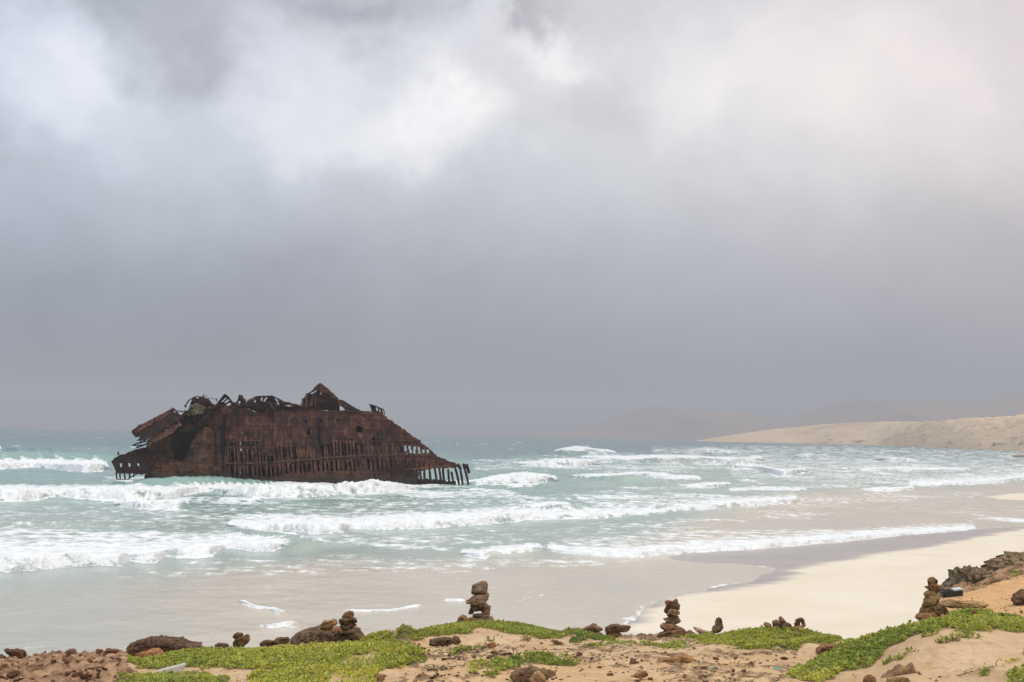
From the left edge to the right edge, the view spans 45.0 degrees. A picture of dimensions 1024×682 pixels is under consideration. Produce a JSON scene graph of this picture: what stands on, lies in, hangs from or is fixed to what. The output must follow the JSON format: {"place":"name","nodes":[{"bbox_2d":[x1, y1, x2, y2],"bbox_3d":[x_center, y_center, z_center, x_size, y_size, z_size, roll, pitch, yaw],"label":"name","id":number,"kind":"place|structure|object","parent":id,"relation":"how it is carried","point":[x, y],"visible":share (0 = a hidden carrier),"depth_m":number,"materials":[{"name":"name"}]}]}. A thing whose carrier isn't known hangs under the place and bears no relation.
{"place":"outdoors","nodes":[
{"label":"outdoors","id":0,"kind":"place"},
{"bbox_2d":[0,595,1022,681],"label":"gravel","id":1,"kind":"structure","parent":0,"point":[103,660],"depth_m":12.25,"materials":[{"name":"brown stone"}]},
{"bbox_2d":[0,428,1023,656],"bbox_3d":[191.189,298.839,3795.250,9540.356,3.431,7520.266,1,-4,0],"label":"sea","id":2,"kind":"structure","parent":0,"point":[305,580],"depth_m":114.96,"materials":[{"name":"liquid"}]},
{"bbox_2d":[111,383,470,484],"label":"shipwreck","id":3,"kind":"object","parent":2,"relation":"in","point":[310,439],"visible":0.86,"depth_m":218.02,"materials":[{"name":"brown metal"}]},
{"bbox_2d":[0,448,1023,626],"bbox_3d":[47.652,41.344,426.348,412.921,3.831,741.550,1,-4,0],"label":"breaking surf","id":4,"kind":"structure","parent":2,"relation":"on","point":[74,559],"depth_m":143.38,"materials":[{"name":"liquid"}]},
{"bbox_2d":[0,562,1023,681],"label":"dune bluff","id":5,"kind":"structure","parent":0,"point":[933,660],"depth_m":11.59,"materials":[{"name":"beige sand"}]},
{"bbox_2d":[6,670,19,677],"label":"stone","id":6,"kind":"object","parent":5,"relation":"on","point":[12,673],"visible":1,"depth_m":9.81,"materials":[{"name":"brown stone"}]},
{"bbox_2d":[4,648,26,658],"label":"loose rock","id":7,"kind":"object","parent":5,"relation":"on","point":[18,653],"visible":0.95,"depth_m":18.63,"materials":[{"name":"brown stone"}]},
{"bbox_2d":[66,648,76,655],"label":"loose rock","id":8,"kind":"object","parent":5,"relation":"on","point":[71,651],"visible":1,"depth_m":18.65,"materials":[{"name":"brown stone"}]},
{"bbox_2d":[71,672,81,676],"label":"stone","id":9,"kind":"object","parent":5,"relation":"on","point":[75,674],"visible":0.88,"depth_m":9.93,"materials":[{"name":"brown stone"}]},
{"bbox_2d":[79,674,92,678],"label":"stone","id":10,"kind":"object","parent":5,"relation":"on","point":[84,676],"visible":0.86,"depth_m":9.75,"materials":[{"name":"brown stone"}]},
{"bbox_2d":[95,649,102,653],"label":"loose rock","id":11,"kind":"object","parent":5,"relation":"on","point":[99,651],"visible":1,"depth_m":18.66,"materials":[{"name":"brown stone"}]},
{"bbox_2d":[103,648,118,654],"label":"loose rock","id":12,"kind":"object","parent":5,"relation":"on","point":[110,650],"visible":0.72,"depth_m":18.63,"materials":[{"name":"brown stone"}]},
{"bbox_2d":[135,648,165,656],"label":"boulder","id":13,"kind":"object","parent":5,"relation":"on","point":[153,651],"visible":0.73,"depth_m":17.97,"materials":[{"name":"brown stone"}]},
{"bbox_2d":[126,634,202,655],"bbox_3d":[-5.138,4.508,18.307,1.113,0.292,0.614,1,-4,0],"label":"rock","id":14,"kind":"object","parent":5,"relation":"on","point":[166,643],"visible":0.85,"depth_m":18.16,"materials":[{"name":"brown stone"}]},
{"bbox_2d":[157,663,185,672],"bbox_3d":[-3.354,3.245,12.191,0.282,0.082,0.120,-7,-2,-13],"label":"concrete block","id":15,"kind":"object","parent":5,"relation":"on","point":[177,668],"depth_m":12.16,"materials":[{"name":"white concrete"}]},
{"bbox_2d":[214,643,228,647],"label":"loose rock","id":16,"kind":"object","parent":5,"relation":"on","point":[223,645],"visible":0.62,"depth_m":19.05,"materials":[{"name":"brown stone"}]},
{"bbox_2d":[232,634,249,646],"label":"cairn stone","id":17,"kind":"object","parent":5,"relation":"on","point":[243,640],"visible":0.95,"depth_m":18.82,"materials":[{"name":"brown stone"}]},
{"bbox_2d":[232,632,242,638],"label":"cairn stone","id":18,"kind":"object","parent":17,"relation":"on","point":[236,635],"visible":1,"depth_m":18.87,"materials":[{"name":"brown stone"}]},
{"bbox_2d":[260,640,273,646],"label":"loose rock","id":19,"kind":"object","parent":5,"relation":"on","point":[267,643],"visible":0.91,"depth_m":19.04,"materials":[{"name":"brown stone"}]},
{"bbox_2d":[273,637,289,644],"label":"loose rock","id":20,"kind":"object","parent":5,"relation":"on","point":[281,640],"visible":0.94,"depth_m":19.03,"materials":[{"name":"brown stone"}]},
{"bbox_2d":[289,624,363,644],"bbox_3d":[-2.691,4.302,18.015,1.092,0.274,0.664,1,-4,0],"label":"boulder","id":21,"kind":"object","parent":5,"relation":"on","point":[309,635],"visible":0.52,"depth_m":17.82,"materials":[{"name":"brown stone"}]},
{"bbox_2d":[320,619,337,630],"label":"loose rock","id":22,"kind":"object","parent":21,"relation":"on","point":[328,625],"visible":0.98,"depth_m":17.67,"materials":[{"name":"brown stone"}]},
{"bbox_2d":[331,626,341,633],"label":"loose rock","id":23,"kind":"object","parent":21,"relation":"on","point":[336,630],"visible":1,"depth_m":17.54,"materials":[{"name":"brown stone"}]},
{"bbox_2d":[339,624,356,630],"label":"cairn stone","id":24,"kind":"object","parent":21,"relation":"on","point":[346,628],"visible":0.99,"depth_m":17.66,"materials":[{"name":"brown stone"}]},
{"bbox_2d":[339,617,356,625],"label":"cairn stone","id":25,"kind":"object","parent":24,"relation":"on","point":[348,621],"visible":1,"depth_m":17.65,"materials":[{"name":"brown stone"}]},
{"bbox_2d":[342,610,353,618],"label":"cairn stone","id":26,"kind":"object","parent":25,"relation":"on","point":[348,614],"visible":1,"depth_m":17.70,"materials":[{"name":"brown stone"}]},
{"bbox_2d":[374,673,384,681],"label":"loose rock","id":27,"kind":"object","parent":5,"relation":"on","point":[380,677],"visible":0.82,"depth_m":10.58,"materials":[{"name":"brown stone"}]},
{"bbox_2d":[422,665,451,670],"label":"dry stem","id":28,"kind":"object","parent":5,"relation":"on","point":[430,668],"visible":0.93,"depth_m":12.13,"materials":[{"name":"brown plant"}]},
{"bbox_2d":[429,637,451,646],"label":"loose rock","id":29,"kind":"object","parent":5,"relation":"on","point":[442,641],"visible":0.91,"depth_m":16.27,"materials":[{"name":"brown stone"}]},
{"bbox_2d":[427,662,465,666],"bbox_3d":[-0.676,3.131,12.015,0.151,0.273,1.284,2,-5,-17],"label":"dry stem","id":30,"kind":"object","parent":5,"relation":"on","point":[445,666],"visible":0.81,"depth_m":12.14,"materials":[{"name":"plant"}]},
{"bbox_2d":[451,635,460,644],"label":"loose rock","id":31,"kind":"object","parent":5,"relation":"on","point":[455,640],"visible":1,"depth_m":16.11,"materials":[{"name":"brown stone"}]},
{"bbox_2d":[445,650,468,659],"bbox_3d":[-0.510,3.206,12.505,0.249,0.151,0.676,2,-4,-11],"label":"dry stem","id":32,"kind":"object","parent":5,"relation":"on","point":[455,657],"visible":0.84,"depth_m":12.64,"materials":[{"name":"brown plant"}]},
{"bbox_2d":[457,615,467,621],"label":"loose rock","id":33,"kind":"object","parent":5,"relation":"on","point":[461,618],"visible":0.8,"depth_m":19.47,"materials":[{"name":"brown stone"}]},
{"bbox_2d":[442,641,486,655],"bbox_3d":[-0.428,3.698,14.766,0.327,0.691,3.894,1,-4,5],"label":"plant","id":34,"kind":"object","parent":5,"relation":"on","point":[468,648],"visible":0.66,"depth_m":13.22,"materials":[{"name":"green plant"}]},
{"bbox_2d":[468,616,493,620],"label":"cairn stone","id":35,"kind":"object","parent":5,"relation":"on","point":[485,618],"visible":0.34,"depth_m":19.66,"materials":[{"name":"brown stone"}]},
{"bbox_2d":[472,613,490,618],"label":"cairn stone","id":36,"kind":"object","parent":35,"relation":"on","point":[478,615],"visible":1,"depth_m":19.67,"materials":[{"name":"brown stone"}]},
{"bbox_2d":[481,609,489,613],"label":"cairn stone","id":37,"kind":"object","parent":36,"relation":"on","point":[486,612],"visible":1,"depth_m":19.68,"materials":[{"name":"brown stone"}]},
{"bbox_2d":[470,603,490,611],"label":"cairn stone","id":38,"kind":"object","parent":37,"relation":"on","point":[476,608],"visible":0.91,"depth_m":19.67,"materials":[{"name":"brown stone"}]},
{"bbox_2d":[466,592,488,605],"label":"cairn stone","id":39,"kind":"object","parent":38,"relation":"on","point":[477,599],"visible":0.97,"depth_m":19.64,"materials":[{"name":"brown stone"}]},
{"bbox_2d":[471,581,487,594],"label":"cairn stone","id":40,"kind":"object","parent":39,"relation":"on","point":[480,587],"visible":1,"depth_m":19.68,"materials":[{"name":"brown stone"}]},
{"bbox_2d":[487,642,495,648],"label":"loose rock","id":41,"kind":"object","parent":5,"relation":"on","point":[491,645],"visible":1,"depth_m":14.55,"materials":[{"name":"brown stone"}]},
{"bbox_2d":[486,648,521,658],"bbox_3d":[-0.081,3.159,12.468,0.362,0.114,0.178,1,-4,0],"label":"dry stem","id":42,"kind":"object","parent":5,"relation":"on","point":[505,653],"visible":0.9,"depth_m":12.53,"materials":[{"name":"brown plant"}]},
{"bbox_2d":[519,634,531,640],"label":"dune plant","id":43,"kind":"object","parent":5,"relation":"on","point":[527,639],"visible":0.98,"depth_m":17.14,"materials":[{"name":"green plant"}]},
{"bbox_2d":[509,666,555,681],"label":"loose rock","id":44,"kind":"object","parent":5,"relation":"on","point":[522,674],"visible":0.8,"depth_m":10.37,"materials":[{"name":"brown stone"}]},
{"bbox_2d":[530,670,545,681],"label":"loose rock","id":45,"kind":"object","parent":5,"relation":"on","point":[537,676],"visible":1,"depth_m":10.12,"materials":[{"name":"beige stone"}]},
{"bbox_2d":[551,639,562,644],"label":"loose rock","id":46,"kind":"object","parent":5,"relation":"on","point":[556,642],"visible":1,"depth_m":16.31,"materials":[{"name":"beige stone"}]},
{"bbox_2d":[115,568,1023,681],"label":"ground cover","id":47,"kind":"object","parent":5,"relation":"on","point":[298,663],"visible":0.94,"depth_m":12.42,"materials":[{"name":"green plant"}]},
{"bbox_2d":[605,632,620,636],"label":"cairn stone","id":48,"kind":"object","parent":5,"relation":"on","point":[617,634],"visible":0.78,"depth_m":19.44,"materials":[{"name":"brown stone"}]},
{"bbox_2d":[605,623,630,632],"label":"cairn stone","id":49,"kind":"object","parent":48,"relation":"on","point":[613,628],"visible":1,"depth_m":19.42,"materials":[{"name":"brown stone"}]},
{"bbox_2d":[629,658,638,664],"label":"loose rock","id":50,"kind":"object","parent":5,"relation":"on","point":[633,661],"visible":0.83,"depth_m":12.36,"materials":[{"name":"brown stone"}]},
{"bbox_2d":[632,670,647,678],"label":"loose rock","id":51,"kind":"object","parent":5,"relation":"on","point":[641,674],"visible":0.99,"depth_m":10.67,"materials":[{"name":"brown stone"}]},
{"bbox_2d":[656,657,676,662],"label":"loose rock","id":52,"kind":"object","parent":5,"relation":"on","point":[669,659],"visible":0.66,"depth_m":12.55,"materials":[{"name":"beige stone"}]},
{"bbox_2d":[656,627,687,637],"bbox_3d":[2.507,4.580,19.302,0.498,0.197,0.321,1,-4,0],"label":"cairn stone","id":53,"kind":"object","parent":5,"relation":"on","point":[681,631],"visible":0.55,"depth_m":19.19,"materials":[{"name":"brown stone"}]},
{"bbox_2d":[660,622,680,630],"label":"cairn stone","id":54,"kind":"object","parent":53,"relation":"on","point":[665,626],"visible":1,"depth_m":19.23,"materials":[{"name":"brown stone"}]},
{"bbox_2d":[666,619,680,624],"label":"cairn stone","id":55,"kind":"object","parent":54,"relation":"on","point":[673,622],"visible":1,"depth_m":19.25,"materials":[{"name":"brown stone"}]},
{"bbox_2d":[663,616,678,620],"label":"cairn stone","id":56,"kind":"object","parent":55,"relation":"on","point":[674,618],"visible":1,"depth_m":19.27,"materials":[{"name":"brown stone"}]},
{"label":"cairn stone","id":57,"kind":"object","parent":56,"relation":"on","visible":0},
{"bbox_2d":[664,603,679,613],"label":"cairn stone","id":58,"kind":"object","parent":57,"relation":"on","point":[673,606],"visible":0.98,"depth_m":19.32,"materials":[{"name":"brown stone"}]},
{"bbox_2d":[665,600,672,605],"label":"cairn stone","id":59,"kind":"object","parent":58,"relation":"on","point":[668,602],"visible":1,"depth_m":19.26,"materials":[{"name":"brown stone"}]},
{"bbox_2d":[668,609,679,615],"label":"cairn stone","id":60,"kind":"object","parent":57,"relation":"on","point":[673,612],"visible":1,"depth_m":19.21,"materials":[{"name":"brown stone"}]},
{"bbox_2d":[674,654,696,663],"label":"loose rock","id":61,"kind":"object","parent":5,"relation":"on","point":[685,658],"visible":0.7,"depth_m":12.24,"materials":[{"name":"brown stone"}]},
{"bbox_2d":[693,627,708,633],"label":"loose rock","id":62,"kind":"object","parent":5,"relation":"on","point":[699,630],"visible":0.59,"depth_m":19.07,"materials":[{"name":"brown stone"}]},
{"bbox_2d":[712,624,723,632],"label":"cairn stone","id":63,"kind":"object","parent":5,"relation":"on","point":[717,628],"visible":0.96,"depth_m":18.98,"materials":[{"name":"brown stone"}]},
{"bbox_2d":[715,617,722,624],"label":"cairn stone","id":64,"kind":"object","parent":63,"relation":"on","point":[718,620],"visible":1,"depth_m":19.00,"materials":[{"name":"brown stone"}]},
{"bbox_2d":[763,622,771,626],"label":"cairn stone","id":65,"kind":"object","parent":5,"relation":"on","point":[766,624],"visible":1,"depth_m":18.21,"materials":[{"name":"brown stone"}]},
{"bbox_2d":[772,619,780,626],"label":"cairn stone","id":66,"kind":"object","parent":5,"relation":"on","point":[775,622],"visible":1,"depth_m":18.21,"materials":[{"name":"stone"}]},
{"bbox_2d":[780,622,791,629],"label":"cairn stone","id":67,"kind":"object","parent":5,"relation":"on","point":[787,624],"visible":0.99,"depth_m":18.19,"materials":[{"name":"brown stone"}]},
{"bbox_2d":[779,616,785,622],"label":"cairn stone","id":68,"kind":"object","parent":67,"relation":"on","point":[781,619],"visible":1,"depth_m":18.21,"materials":[{"name":"brown stone"}]},
{"bbox_2d":[815,643,836,653],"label":"loose rock","id":69,"kind":"object","parent":5,"relation":"on","point":[822,648],"visible":0.84,"depth_m":14.34,"materials":[{"name":"beige stone"}]},
{"bbox_2d":[863,674,876,681],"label":"loose rock","id":70,"kind":"object","parent":5,"relation":"on","point":[869,678],"visible":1,"depth_m":9.41,"materials":[{"name":"brown stone"}]},
{"bbox_2d":[886,677,910,681],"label":"loose rock","id":71,"kind":"object","parent":5,"relation":"on","point":[898,679],"visible":1,"depth_m":9.31,"materials":[{"name":"brown stone"}]},
{"bbox_2d":[881,662,916,677],"bbox_3d":[3.037,2.619,9.730,0.316,0.164,0.221,1,-4,0],"label":"loose rock","id":72,"kind":"object","parent":5,"relation":"on","point":[899,669],"visible":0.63,"depth_m":9.68,"materials":[{"name":"brown stone"}]},
{"bbox_2d":[881,646,918,664],"bbox_3d":[3.264,2.654,10.408,0.303,0.148,0.196,1,-4,0],"label":"dune plant","id":73,"kind":"object","parent":5,"relation":"on","point":[889,658],"visible":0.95,"depth_m":10.41,"materials":[{"name":"green plant"}]},
{"bbox_2d":[915,612,937,619],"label":"cairn stone","id":74,"kind":"object","parent":5,"relation":"on","point":[921,616],"visible":0.77,"depth_m":12.32,"materials":[{"name":"brown stone"}]},
{"bbox_2d":[919,602,946,616],"bbox_3d":[4.241,2.715,12.475,0.249,0.154,0.226,1,-4,0],"label":"cairn stone","id":75,"kind":"object","parent":74,"relation":"on","point":[939,609],"visible":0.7,"depth_m":12.38,"materials":[{"name":"brown stone"}]},
{"bbox_2d":[922,591,940,606],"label":"cairn stone","id":76,"kind":"object","parent":75,"relation":"on","point":[932,600],"visible":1,"depth_m":12.38,"materials":[{"name":"brown stone"}]},
{"bbox_2d":[923,590,935,597],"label":"cairn stone","id":77,"kind":"object","parent":76,"relation":"on","point":[928,593],"visible":1,"depth_m":12.39,"materials":[{"name":"brown stone"}]},
{"bbox_2d":[924,584,941,591],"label":"cairn stone","id":78,"kind":"object","parent":76,"relation":"on","point":[934,587],"visible":1,"depth_m":12.40,"materials":[{"name":"brown stone"}]},
{"bbox_2d":[927,577,937,583],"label":"cairn stone","id":79,"kind":"object","parent":78,"relation":"on","point":[931,580],"visible":1,"depth_m":12.43,"materials":[{"name":"brown stone"}]},
{"bbox_2d":[921,627,939,636],"bbox_3d":[3.686,2.574,10.891,0.156,0.110,0.136,-3,-6,38],"label":"dune plant","id":80,"kind":"object","parent":5,"relation":"on","point":[925,634],"visible":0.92,"depth_m":10.89,"materials":[{"name":"green plant"}]},
{"bbox_2d":[934,635,954,643],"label":"dune plant","id":81,"kind":"object","parent":5,"relation":"on","point":[946,638],"visible":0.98,"depth_m":10.58,"materials":[{"name":"green plant"}]},
{"bbox_2d":[940,587,962,597],"bbox_3d":[7.219,4.131,20.349,0.333,0.159,0.290,1,-4,0],"label":"plastic crate","id":82,"kind":"object","parent":5,"relation":"on","point":[954,592],"visible":0.81,"depth_m":20.21,"materials":[{"name":"black plastic"}]},
{"bbox_2d":[949,632,962,641],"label":"dune plant","id":83,"kind":"object","parent":5,"relation":"on","point":[956,635],"visible":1,"depth_m":10.59,"materials":[{"name":"green plant"}]},
{"bbox_2d":[940,599,988,608],"bbox_3d":[6.720,3.908,18.364,0.757,0.123,0.277,1,-4,0],"label":"rock outcrop","id":84,"kind":"object","parent":5,"relation":"on","point":[950,603],"visible":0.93,"depth_m":18.26,"materials":[{"name":"brown stone"}]},
{"bbox_2d":[940,565,995,589],"bbox_3d":[8.621,4.556,22.943,1.276,0.714,1.726,1,-4,0],"label":"rock outcrop","id":85,"kind":"object","parent":5,"relation":"on","point":[967,574],"visible":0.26,"depth_m":22.97,"materials":[{"name":"grey stone"}]},
{"bbox_2d":[956,630,981,638],"bbox_3d":[3.969,2.558,10.720,0.236,0.098,0.158,1,-4,0],"label":"dune plant","id":86,"kind":"object","parent":5,"relation":"on","point":[966,634],"visible":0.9,"depth_m":10.72,"materials":[{"name":"green plant"}]},
{"bbox_2d":[957,666,993,676],"bbox_3d":[3.564,2.534,9.485,0.323,0.071,0.111,2,-4,-12],"label":"dry stem","id":87,"kind":"object","parent":5,"relation":"on","point":[970,671],"visible":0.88,"depth_m":9.51,"materials":[{"name":"plant"}]},
{"bbox_2d":[967,578,1010,591],"bbox_3d":[8.644,4.277,21.345,1.816,0.407,0.852,1,-4,0],"label":"rock outcrop","id":88,"kind":"object","parent":5,"relation":"on","point":[978,586],"visible":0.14,"depth_m":21.62,"materials":[{"name":"brown stone"}]},
{"bbox_2d":[981,551,1023,571],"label":"rock outcrop","id":89,"kind":"object","parent":5,"relation":"on","point":[1006,559],"visible":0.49,"depth_m":24.80,"materials":[{"name":"brown stone"}]},
{"bbox_2d":[1010,589,1023,605],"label":"rock outcrop","id":90,"kind":"object","parent":5,"relation":"on","point":[1017,598],"visible":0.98,"depth_m":18.17,"materials":[{"name":"brown stone"}]},
{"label":"cairn stone","id":91,"kind":"object","parent":5,"relation":"on","visible":0},
{"bbox_2d":[583,623,602,631],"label":"cairn stone","id":92,"kind":"object","parent":91,"relation":"on","point":[593,627],"visible":0.91,"depth_m":19.46,"materials":[{"name":"brown stone"}]},
{"bbox_2d":[0,0,1023,434],"label":"sky","id":93,"kind":"structure","parent":0,"point":[444,217],"materials":[{"name":"grey"}]},
{"bbox_2d":[458,404,790,438],"bbox_3d":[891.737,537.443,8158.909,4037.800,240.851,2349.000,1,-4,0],"label":"mountain ridge","id":94,"kind":"structure","parent":0,"point":[655,421],"depth_m":7347.20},
{"bbox_2d":[625,492,1023,638],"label":"beach","id":95,"kind":"structure","parent":0,"point":[853,589],"depth_m":76.94,"materials":[{"name":"beige sand"}]},
{"bbox_2d":[697,414,1023,450],"bbox_3d":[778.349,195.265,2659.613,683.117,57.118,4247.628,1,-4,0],"label":"sand hills","id":96,"kind":"structure","parent":0,"point":[1004,433],"depth_m":2252.67,"materials":[{"name":"beige sand"}]},
{"bbox_2d":[734,394,1023,434],"bbox_3d":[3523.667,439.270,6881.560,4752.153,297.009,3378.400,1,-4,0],"label":"mountain range","id":97,"kind":"structure","parent":0,"point":[858,410],"depth_m":6614.20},
{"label":"cairn stone","id":98,"kind":"object","parent":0,"visible":0},
{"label":"cairn stone","id":99,"kind":"object","parent":98,"relation":"on","visible":0},
{"bbox_2d":[794,617,804,622],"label":"cairn stone","id":100,"kind":"object","parent":99,"relation":"on","point":[800,619],"visible":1,"depth_m":18.20,"materials":[{"name":"brown stone"}]}
]}

